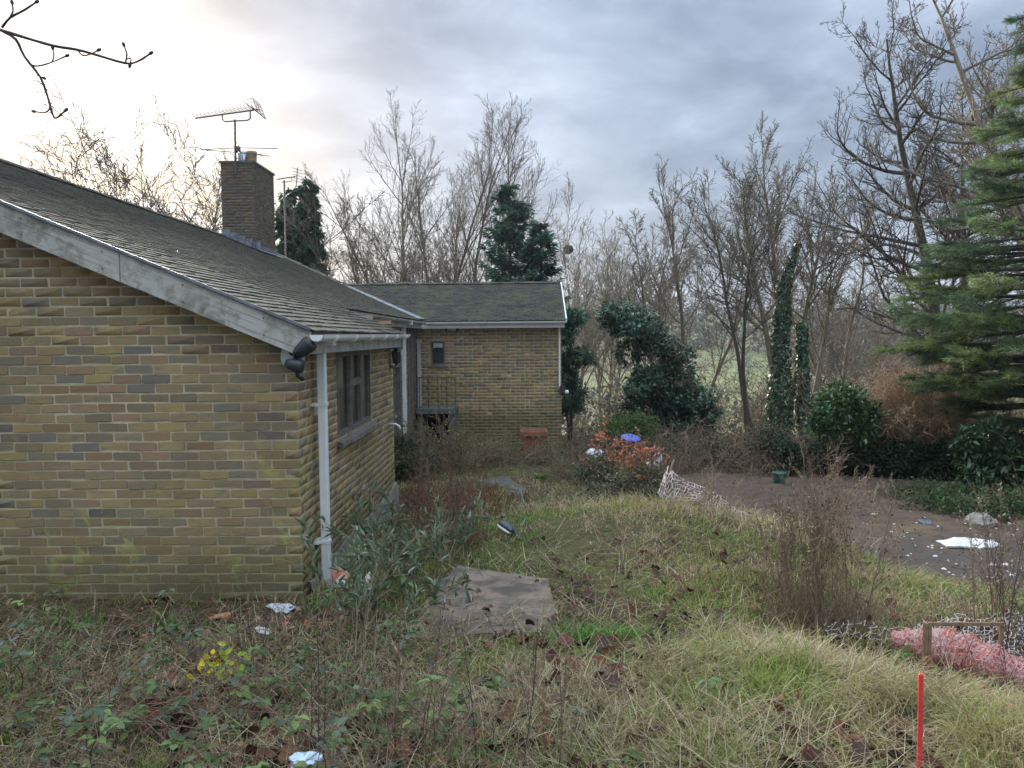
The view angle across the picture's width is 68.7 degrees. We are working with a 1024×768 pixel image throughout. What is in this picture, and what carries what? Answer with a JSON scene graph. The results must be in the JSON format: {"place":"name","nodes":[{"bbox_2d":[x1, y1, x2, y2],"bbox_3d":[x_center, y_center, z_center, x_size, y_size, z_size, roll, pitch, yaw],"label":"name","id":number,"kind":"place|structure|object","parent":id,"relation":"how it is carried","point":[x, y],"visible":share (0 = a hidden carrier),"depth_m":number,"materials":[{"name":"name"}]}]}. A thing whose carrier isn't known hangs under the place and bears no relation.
{"place":"outdoors","nodes":[
{"label":"outdoors","id":0,"kind":"place"},
{"bbox_2d":[0,308,1023,767],"bbox_3d":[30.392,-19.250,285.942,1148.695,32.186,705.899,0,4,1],"label":"ground","id":1,"kind":"structure","parent":0,"point":[86,604],"depth_m":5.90,"materials":[{"name":"green plant"}]},
{"bbox_2d":[0,605,107,691],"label":"bramble","id":2,"kind":"object","parent":1,"relation":"on","point":[79,625],"visible":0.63,"depth_m":4.52,"materials":[{"name":"green plant"}]},
{"bbox_2d":[0,589,140,741],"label":"bramble","id":3,"kind":"object","parent":1,"relation":"on","point":[21,713],"visible":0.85,"depth_m":3.73,"materials":[{"name":"green plant"}]},
{"bbox_2d":[0,0,152,118],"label":"overhanging branch","id":4,"kind":"object","parent":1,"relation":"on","point":[13,34],"visible":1,"depth_m":2.52,"materials":[{"name":"brown wood"}]},
{"bbox_2d":[0,598,158,746],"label":"bramble","id":5,"kind":"object","parent":1,"relation":"on","point":[27,623],"visible":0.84,"depth_m":3.87,"materials":[{"name":"green plant"}]},
{"bbox_2d":[0,615,175,754],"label":"bramble","id":6,"kind":"object","parent":1,"relation":"on","point":[135,693],"visible":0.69,"depth_m":3.51,"materials":[{"name":"green plant"}]},
{"bbox_2d":[15,618,197,767],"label":"bramble","id":7,"kind":"object","parent":1,"relation":"on","point":[42,752],"visible":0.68,"depth_m":3.20,"materials":[{"name":"green plant"}]},
{"bbox_2d":[19,125,222,228],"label":"bare tree","id":8,"kind":"object","parent":1,"relation":"on","point":[106,157],"visible":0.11,"depth_m":39.52,"materials":[{"name":"brown plant"}]},
{"bbox_2d":[19,105,261,233],"bbox_3d":[-19.437,-5.421,36.378,15.447,16.166,11.670,0,4,1],"label":"bare tree","id":9,"kind":"object","parent":1,"relation":"on","point":[141,188],"visible":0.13,"depth_m":38.13,"materials":[{"name":"brown plant"}]},
{"bbox_2d":[71,679,230,767],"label":"bramble","id":10,"kind":"object","parent":1,"relation":"on","point":[150,688],"visible":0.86,"depth_m":2.83,"materials":[{"name":"green plant"}]},
{"bbox_2d":[36,667,339,767],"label":"bramble","id":11,"kind":"object","parent":1,"relation":"on","point":[265,721],"visible":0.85,"depth_m":2.93,"materials":[{"name":"green plant"}]},
{"bbox_2d":[30,588,348,766],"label":"bramble","id":12,"kind":"object","parent":1,"relation":"on","point":[118,723],"visible":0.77,"depth_m":3.39,"materials":[{"name":"green plant"}]},
{"bbox_2d":[26,71,384,243],"bbox_3d":[-14.282,-5.403,33.661,14.505,16.097,11.492,3,5,43],"label":"bare tree","id":13,"kind":"object","parent":1,"relation":"on","point":[124,182],"visible":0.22,"depth_m":33.63,"materials":[{"name":"brown plant"}]},
{"bbox_2d":[187,641,249,701],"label":"yellow sprig","id":14,"kind":"object","parent":1,"relation":"on","point":[221,653],"visible":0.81,"depth_m":3.81,"materials":[{"name":"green plant"}]},
{"bbox_2d":[0,98,568,601],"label":"bungalow","id":15,"kind":"object","parent":1,"relation":"on","point":[226,406],"visible":0.88,"depth_m":5.88,"materials":[{"name":"brick"}]},
{"bbox_2d":[336,349,379,447],"bbox_3d":[-1.624,0.095,7.779,0.165,0.900,1.660,0,4,1],"label":"window","id":16,"kind":"structure","parent":15,"relation":"in","point":[353,368],"depth_m":7.73,"materials":[{"name":"grey glass"}]},
{"bbox_2d":[393,364,401,451],"bbox_3d":[-2.353,0.595,14.957,0.155,1.970,0.800,0,4,1],"label":"door","id":17,"kind":"structure","parent":15,"relation":"in","point":[397,370],"depth_m":15.26,"materials":[{"name":"grey glass"}]},
{"bbox_2d":[429,340,446,366],"bbox_3d":[-1.762,-0.721,17.826,0.426,0.629,0.110,0,4,1],"label":"window","id":18,"kind":"structure","parent":15,"relation":"in","point":[437,348],"depth_m":17.85,"materials":[{"name":"black glass"}]},
{"bbox_2d":[275,187,297,257],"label":"drooping conifer","id":19,"kind":"object","parent":1,"relation":"on","point":[279,233],"visible":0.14,"depth_m":30.53,"materials":[{"name":"green plant"}]},
{"bbox_2d":[0,560,610,767],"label":"dead stems","id":20,"kind":"object","parent":1,"relation":"on","point":[233,704],"visible":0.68,"depth_m":3.61,"materials":[{"name":"brown plant"}]},
{"bbox_2d":[286,176,330,274],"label":"drooping conifer","id":21,"kind":"object","parent":1,"relation":"on","point":[297,253],"visible":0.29,"depth_m":29.54,"materials":[{"name":"green plant"}]},
{"bbox_2d":[196,574,425,703],"bbox_3d":[-1.162,1.427,4.303,1.272,0.630,0.819,-2,4,-18],"label":"bramble","id":22,"kind":"object","parent":1,"relation":"on","point":[402,580],"visible":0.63,"depth_m":4.38,"materials":[{"name":"green plant"}]},
{"bbox_2d":[300,611,344,754],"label":"thin stem","id":23,"kind":"object","parent":1,"relation":"on","point":[318,680],"visible":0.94,"depth_m":2.99,"materials":[{"name":"brown plant"}]},
{"bbox_2d":[223,600,441,708],"bbox_3d":[-0.895,1.431,3.754,1.086,0.397,1.302,0,4,1],"label":"bramble","id":24,"kind":"object","parent":1,"relation":"on","point":[290,683],"visible":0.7,"depth_m":3.66,"materials":[{"name":"green plant"}]},
{"bbox_2d":[274,192,406,283],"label":"bare tree","id":25,"kind":"object","parent":1,"relation":"on","point":[329,241],"visible":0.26,"depth_m":28.93,"materials":[{"name":"brown plant"}]},
{"bbox_2d":[214,650,482,767],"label":"bramble","id":26,"kind":"object","parent":1,"relation":"on","point":[459,700],"visible":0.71,"depth_m":3.08,"materials":[{"name":"green plant"}]},
{"bbox_2d":[325,568,388,728],"bbox_3d":[-0.683,1.219,3.296,0.286,0.754,0.287,0,4,1],"label":"thin stem","id":27,"kind":"object","parent":1,"relation":"on","point":[364,652],"visible":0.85,"depth_m":3.31,"materials":[{"name":"plant"}]},
{"bbox_2d":[291,233,432,284],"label":"bare tree","id":28,"kind":"object","parent":1,"relation":"on","point":[337,261],"visible":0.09,"depth_m":29.01,"materials":[{"name":"brown plant"}]},
{"bbox_2d":[283,514,474,641],"bbox_3d":[-0.803,1.255,5.154,1.159,0.909,1.273,1,4,24],"label":"buddleia","id":29,"kind":"object","parent":1,"relation":"on","point":[356,578],"visible":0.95,"depth_m":5.04,"materials":[{"name":"plant"}]},
{"bbox_2d":[312,513,453,590],"bbox_3d":[-1.032,1.334,5.965,0.939,0.768,1.298,-3,4,-30],"label":"buddleia","id":30,"kind":"object","parent":1,"relation":"on","point":[407,559],"visible":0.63,"depth_m":5.94,"materials":[{"name":"plant"}]},
{"bbox_2d":[245,635,523,767],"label":"bramble","id":31,"kind":"object","parent":1,"relation":"on","point":[497,680],"visible":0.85,"depth_m":2.81,"materials":[{"name":"green plant"}]},
{"bbox_2d":[338,215,447,284],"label":"bare tree","id":32,"kind":"object","parent":1,"relation":"on","point":[384,229],"visible":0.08,"depth_m":32.21,"materials":[{"name":"brown plant"}]},
{"bbox_2d":[377,586,409,763],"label":"thin stem","id":33,"kind":"object","parent":1,"relation":"on","point":[395,711],"visible":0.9,"depth_m":2.93,"materials":[{"name":"brown plant"}]},
{"bbox_2d":[341,479,454,563],"bbox_3d":[-1.079,1.317,7.036,0.912,0.806,0.697,2,5,39],"label":"buddleia","id":34,"kind":"object","parent":1,"relation":"on","point":[388,522],"visible":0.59,"depth_m":7.06,"materials":[{"name":"plant"}]},
{"bbox_2d":[394,426,438,483],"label":"shrub","id":35,"kind":"object","parent":1,"relation":"on","point":[405,461],"visible":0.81,"depth_m":12.86,"materials":[{"name":"green plant"}]},
{"bbox_2d":[298,85,537,284],"bbox_3d":[-4.237,-5.210,31.954,10.133,14.888,9.773,1,4,20],"label":"bare tree","id":36,"kind":"object","parent":1,"relation":"on","point":[402,222],"visible":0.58,"depth_m":31.43,"materials":[{"name":"brown plant"}]},
{"bbox_2d":[378,229,457,284],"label":"bare tree","id":37,"kind":"object","parent":1,"relation":"on","point":[417,268],"visible":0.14,"depth_m":28.24,"materials":[{"name":"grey plant"}]},
{"bbox_2d":[390,448,460,535],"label":"dead weed","id":38,"kind":"object","parent":1,"relation":"on","point":[422,494],"visible":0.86,"depth_m":8.32,"materials":[{"name":"brown plant"}]},
{"bbox_2d":[416,377,457,449],"bbox_3d":[-1.720,0.656,17.453,0.905,1.684,0.895,0,4,1],"label":"concrete landing","id":39,"kind":"object","parent":1,"relation":"on","point":[424,410],"visible":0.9,"depth_m":17.16,"materials":[{"name":"concrete"}]},
{"bbox_2d":[417,587,460,767],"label":"thin stem","id":40,"kind":"object","parent":1,"relation":"on","point":[431,680],"visible":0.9,"depth_m":2.92,"materials":[{"name":"brown plant"}]},
{"bbox_2d":[394,409,492,468],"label":"jasmine shrub","id":41,"kind":"object","parent":1,"relation":"on","point":[422,429],"visible":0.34,"depth_m":14.34,"materials":[{"name":"brown plant"}]},
{"bbox_2d":[418,225,475,284],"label":"bare tree","id":42,"kind":"object","parent":1,"relation":"on","point":[452,266],"visible":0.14,"depth_m":27.93,"materials":[{"name":"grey plant"}]},
{"bbox_2d":[394,403,511,476],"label":"jasmine shrub","id":43,"kind":"object","parent":1,"relation":"on","point":[458,455],"visible":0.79,"depth_m":13.80,"materials":[{"name":"brown plant"}]},
{"bbox_2d":[421,488,495,562],"bbox_3d":[-0.454,1.305,7.128,0.548,0.724,0.816,2,4,30],"label":"buddleia","id":44,"kind":"object","parent":1,"relation":"on","point":[464,525],"visible":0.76,"depth_m":6.99,"materials":[{"name":"plant"}]},
{"bbox_2d":[408,442,516,549],"bbox_3d":[-0.578,1.110,7.694,0.942,1.140,0.885,-3,4,-31],"label":"dead weed","id":45,"kind":"object","parent":1,"relation":"on","point":[474,537],"visible":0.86,"depth_m":7.71,"materials":[{"name":"brown plant"}]},
{"bbox_2d":[217,670,729,767],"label":"bramble","id":46,"kind":"object","parent":1,"relation":"on","point":[249,695],"visible":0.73,"depth_m":2.83,"materials":[{"name":"green plant"}]},
{"bbox_2d":[411,565,555,642],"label":"concrete slab","id":47,"kind":"structure","parent":1,"relation":"on","point":[503,589],"depth_m":5.58,"materials":[{"name":"grey concrete"}]},
{"bbox_2d":[395,91,583,284],"bbox_3d":[-1.145,-4.800,32.100,8.380,14.312,10.084,0,4,1],"label":"bare tree","id":48,"kind":"object","parent":1,"relation":"on","point":[464,215],"visible":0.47,"depth_m":30.98,"materials":[{"name":"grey plant"}]},
{"bbox_2d":[396,482,582,521],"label":"dead bracken","id":49,"kind":"object","parent":1,"relation":"on","point":[408,504],"visible":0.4,"depth_m":10.66,"materials":[{"name":"brown plant"}]},
{"bbox_2d":[434,431,547,470],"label":"bare shrub","id":50,"kind":"object","parent":1,"relation":"on","point":[499,457],"visible":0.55,"depth_m":14.56,"materials":[{"name":"brown plant"}]},
{"bbox_2d":[455,609,542,767],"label":"thin stem","id":51,"kind":"object","parent":1,"relation":"on","point":[533,678],"visible":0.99,"depth_m":2.87,"materials":[{"name":"brown plant"}]},
{"bbox_2d":[455,426,548,465],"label":"bare shrub","id":52,"kind":"object","parent":1,"relation":"on","point":[523,454],"visible":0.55,"depth_m":15.27,"materials":[{"name":"brown plant"}]},
{"bbox_2d":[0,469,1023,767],"bbox_3d":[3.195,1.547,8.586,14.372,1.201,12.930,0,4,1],"label":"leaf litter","id":53,"kind":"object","parent":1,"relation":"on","point":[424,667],"visible":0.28,"depth_m":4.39,"materials":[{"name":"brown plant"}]},
{"bbox_2d":[477,181,566,395],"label":"spruce tree","id":54,"kind":"object","parent":1,"relation":"on","point":[504,233],"visible":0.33,"depth_m":27.36,"materials":[{"name":"green plant"}]},
{"bbox_2d":[520,428,547,453],"bbox_3d":[0.494,1.399,17.015,0.614,0.712,0.614,0,4,1],"label":"planter","id":55,"kind":"object","parent":1,"relation":"on","point":[532,432],"visible":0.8,"depth_m":16.75,"materials":[{"name":"ceramic"}]},
{"bbox_2d":[502,431,585,470],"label":"bare shrub","id":56,"kind":"object","parent":1,"relation":"on","point":[557,450],"visible":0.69,"depth_m":15.06,"materials":[{"name":"brown plant"}]},
{"bbox_2d":[77,528,1023,767],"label":"fallen leaves","id":57,"kind":"object","parent":1,"relation":"on","point":[856,746],"visible":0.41,"depth_m":3.37,"materials":[{"name":"brown plant"}]},
{"bbox_2d":[516,221,588,422],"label":"spruce tree","id":58,"kind":"object","parent":1,"relation":"on","point":[537,259],"visible":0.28,"depth_m":26.52,"materials":[{"name":"green plant"}]},
{"bbox_2d":[548,572,587,767],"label":"thin stem","id":59,"kind":"object","parent":1,"relation":"on","point":[564,692],"visible":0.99,"depth_m":2.84,"materials":[{"name":"brown plant"}]},
{"bbox_2d":[530,436,619,486],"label":"bare shrub","id":60,"kind":"object","parent":1,"relation":"on","point":[561,471],"visible":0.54,"depth_m":13.54,"materials":[{"name":"brown plant"}]},
{"bbox_2d":[561,306,599,439],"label":"yew tree","id":61,"kind":"object","parent":1,"relation":"on","point":[570,358],"visible":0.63,"depth_m":20.77,"materials":[{"name":"green plant"}]},
{"bbox_2d":[511,172,665,431],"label":"bare tree","id":62,"kind":"object","parent":1,"relation":"on","point":[592,341],"visible":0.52,"depth_m":58.34,"materials":[{"name":"brown plant"}]},
{"bbox_2d":[512,616,674,650],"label":"grass tuft","id":63,"kind":"object","parent":1,"relation":"on","point":[585,633],"visible":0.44,"depth_m":4.72,"materials":[{"name":"green plant"}]},
{"bbox_2d":[580,412,647,498],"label":"copper sapling","id":64,"kind":"object","parent":1,"relation":"on","point":[602,436],"visible":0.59,"depth_m":11.33,"materials":[{"name":"orange plant"}]},
{"bbox_2d":[556,209,678,421],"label":"bare tree","id":65,"kind":"object","parent":1,"relation":"on","point":[614,340],"visible":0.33,"depth_m":61.72,"materials":[{"name":"brown plant"}]},
{"bbox_2d":[590,405,663,462],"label":"shrub","id":66,"kind":"object","parent":1,"relation":"on","point":[629,425],"visible":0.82,"depth_m":15.80,"materials":[{"name":"green plant"}]},
{"bbox_2d":[571,450,687,506],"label":"shrub","id":67,"kind":"object","parent":1,"relation":"on","point":[614,486],"visible":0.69,"depth_m":10.65,"materials":[{"name":"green plant"}]},
{"bbox_2d":[612,427,655,489],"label":"copper sapling","id":68,"kind":"object","parent":1,"relation":"on","point":[637,452],"visible":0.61,"depth_m":10.91,"materials":[{"name":"orange plant"}]},
{"bbox_2d":[593,297,725,440],"bbox_3d":[3.879,-0.271,19.658,3.526,4.081,2.700,0,4,1],"label":"ivy mound","id":69,"kind":"object","parent":1,"relation":"on","point":[643,333],"visible":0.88,"depth_m":19.51,"materials":[{"name":"green plant"}]},
{"bbox_2d":[623,229,707,370],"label":"bare tree","id":70,"kind":"object","parent":1,"relation":"on","point":[662,318],"visible":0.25,"depth_m":46.93,"materials":[{"name":"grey plant"}]},
{"bbox_2d":[584,151,801,437],"bbox_3d":[5.945,-2.753,24.703,7.279,9.452,4.268,0,4,12],"label":"bare tree","id":71,"kind":"object","parent":1,"relation":"on","point":[671,231],"visible":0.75,"depth_m":24.69,"materials":[{"name":"brown plant"}]},
{"bbox_2d":[657,459,745,517],"bbox_3d":[2.242,1.246,8.881,1.138,0.680,0.567,0,4,1],"label":"barrier net","id":72,"kind":"object","parent":1,"relation":"on","point":[664,491],"visible":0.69,"depth_m":8.90,"materials":[{"name":"plastic"}]},
{"bbox_2d":[667,450,746,516],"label":"dead weed","id":73,"kind":"object","parent":1,"relation":"on","point":[711,495],"visible":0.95,"depth_m":8.70,"materials":[{"name":"plant"}]},
{"bbox_2d":[400,485,1023,767],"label":"tussock grass","id":74,"kind":"structure","parent":1,"relation":"on","point":[877,682],"depth_m":3.51,"materials":[{"name":"green plant"}]},
{"bbox_2d":[561,416,878,471],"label":"bramble leaves","id":75,"kind":"object","parent":1,"relation":"on","point":[705,434],"visible":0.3,"depth_m":15.68,"materials":[{"name":"brown plant"}]},
{"bbox_2d":[662,168,803,438],"bbox_3d":[6.294,-2.154,21.275,3.377,8.026,3.950,-2,4,-18],"label":"bare tree","id":76,"kind":"object","parent":1,"relation":"on","point":[741,361],"visible":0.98,"depth_m":21.36,"materials":[{"name":"brown plant"}]},
{"bbox_2d":[547,404,956,479],"bbox_3d":[6.000,1.522,16.440,10.578,2.110,5.863,0,4,1],"label":"bramble tangle","id":77,"kind":"object","parent":1,"relation":"on","point":[728,463],"visible":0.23,"depth_m":15.11,"materials":[{"name":"brown plant"}]},
{"bbox_2d":[744,422,803,471],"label":"shrub","id":78,"kind":"object","parent":1,"relation":"on","point":[772,437],"visible":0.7,"depth_m":14.83,"materials":[{"name":"green plant"}]},
{"bbox_2d":[721,496,833,600],"bbox_3d":[2.115,1.280,5.835,0.901,0.794,0.793,0,4,1],"label":"dead weed","id":79,"kind":"object","parent":1,"relation":"on","point":[789,511],"visible":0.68,"depth_m":5.85,"materials":[{"name":"brown plant"}]},
{"bbox_2d":[669,110,893,437],"bbox_3d":[7.854,-3.176,22.528,6.314,10.176,3.981,0,4,1],"label":"ivy clad tree","id":80,"kind":"object","parent":1,"relation":"on","point":[780,330],"visible":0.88,"depth_m":22.12,"materials":[{"name":"brown plant"}]},
{"bbox_2d":[562,316,1023,445],"bbox_3d":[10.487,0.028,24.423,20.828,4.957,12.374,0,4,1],"label":"thicket","id":81,"kind":"object","parent":1,"relation":"on","point":[755,413],"visible":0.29,"depth_m":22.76,"materials":[{"name":"brown plant"}]},
{"bbox_2d":[562,288,1023,374],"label":"wood","id":82,"kind":"object","parent":1,"relation":"on","point":[702,340],"visible":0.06,"depth_m":259.18,"materials":[{"name":"brown plant"}]},
{"bbox_2d":[562,349,1023,435],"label":"valley scrub","id":83,"kind":"object","parent":1,"relation":"on","point":[588,415],"visible":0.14,"depth_m":61.09,"materials":[{"name":"brown plant"}]},
{"bbox_2d":[706,184,919,395],"bbox_3d":[10.874,-2.523,27.202,7.194,9.040,5.372,2,4,35],"label":"bare tree","id":84,"kind":"object","parent":1,"relation":"on","point":[844,366],"visible":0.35,"depth_m":26.92,"materials":[{"name":"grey plant"}]},
{"bbox_2d":[724,431,917,652],"bbox_3d":[2.138,1.042,5.054,1.199,1.410,1.398,0,4,1],"label":"dead weed","id":85,"kind":"object","parent":1,"relation":"on","point":[816,597],"visible":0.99,"depth_m":5.15,"materials":[{"name":"brown plant"}]},
{"bbox_2d":[798,435,873,515],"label":"dead weed","id":86,"kind":"object","parent":1,"relation":"on","point":[826,454],"visible":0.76,"depth_m":11.24,"materials":[{"name":"brown plant"}]},
{"bbox_2d":[660,472,1023,591],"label":"dirt yard","id":87,"kind":"structure","parent":1,"relation":"on","point":[953,526],"depth_m":10.59,"materials":[{"name":"brown soil"}]},
{"bbox_2d":[936,537,1001,548],"bbox_3d":[5.532,1.905,9.030,0.687,0.089,0.426,0,4,1],"label":"plaster heap","id":88,"kind":"object","parent":87,"relation":"on","point":[956,542],"visible":0.74,"depth_m":8.96,"materials":[{"name":"white"}]},
{"bbox_2d":[798,378,890,456],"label":"rhododendron","id":89,"kind":"object","parent":1,"relation":"on","point":[832,417],"visible":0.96,"depth_m":14.28,"materials":[{"name":"green plant"}]},
{"bbox_2d":[789,251,912,393],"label":"bare tree","id":90,"kind":"object","parent":1,"relation":"on","point":[871,345],"visible":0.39,"depth_m":44.19,"materials":[{"name":"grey plant"}]},
{"bbox_2d":[775,433,963,480],"bbox_3d":[6.837,1.412,14.092,3.631,0.996,1.104,1,4,17],"label":"bramble hedge","id":91,"kind":"object","parent":1,"relation":"on","point":[923,459],"visible":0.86,"depth_m":13.96,"materials":[{"name":"green plant"}]},
{"bbox_2d":[801,466,942,625],"bbox_3d":[2.551,1.149,5.468,1.036,1.121,0.820,0,4,1],"label":"dead weed","id":92,"kind":"object","parent":1,"relation":"on","point":[855,588],"visible":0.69,"depth_m":5.42,"materials":[{"name":"plant"}]},
{"bbox_2d":[747,0,1023,397],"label":"chestnut tree","id":93,"kind":"object","parent":1,"relation":"on","point":[878,243],"visible":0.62,"depth_m":22.98,"materials":[{"name":"brown plant"}]},
{"bbox_2d":[917,673,923,767],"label":"marker stake","id":94,"kind":"object","parent":1,"relation":"on","point":[920,718],"visible":1,"depth_m":2.64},
{"bbox_2d":[821,352,1023,472],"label":"tan shrub","id":95,"kind":"object","parent":1,"relation":"on","point":[910,416],"visible":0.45,"depth_m":14.43,"materials":[{"name":"brown plant"}]},
{"bbox_2d":[824,609,1023,690],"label":"rolled net","id":96,"kind":"object","parent":1,"relation":"on","point":[984,654],"visible":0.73,"depth_m":4.65,"materials":[{"name":"pink plastic"}]},
{"bbox_2d":[850,0,1023,314],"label":"bare tree","id":97,"kind":"object","parent":1,"relation":"on","point":[966,89],"visible":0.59,"depth_m":22.04,"materials":[{"name":"brown plant"}]},
{"bbox_2d":[866,9,1023,436],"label":"pine tree","id":98,"kind":"object","parent":1,"relation":"on","point":[975,359],"visible":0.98,"depth_m":12.98,"materials":[{"name":"green plant"}]},
{"bbox_2d":[876,476,1023,521],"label":"ground cover","id":99,"kind":"object","parent":1,"relation":"on","point":[967,504],"visible":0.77,"depth_m":11.19,"materials":[{"name":"green plant"}]},
{"bbox_2d":[922,621,1003,683],"bbox_3d":[2.723,1.760,4.547,0.582,0.686,0.060,-1,4,-13],"label":"timber frame","id":100,"kind":"object","parent":1,"relation":"on","point":[927,639],"visible":0.59,"depth_m":4.50,"materials":[{"name":"brown wood"}]},
{"bbox_2d":[927,476,1023,655],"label":"dead weed","id":101,"kind":"object","parent":1,"relation":"on","point":[1004,583],"visible":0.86,"depth_m":5.10,"materials":[{"name":"brown plant"}]},
{"bbox_2d":[939,459,1023,699],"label":"dead weed","id":102,"kind":"object","parent":1,"relation":"on","point":[1012,608],"visible":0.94,"depth_m":4.60,"materials":[{"name":"brown plant"}]},
{"bbox_2d":[940,414,1023,493],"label":"laurel","id":103,"kind":"object","parent":1,"relation":"on","point":[988,455],"visible":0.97,"depth_m":12.13,"materials":[{"name":"green plant"}]},
{"bbox_2d":[0,0,1023,312],"label":"sky","id":104,"kind":"structure","parent":0,"point":[610,85],"materials":[{"name":"grey"}]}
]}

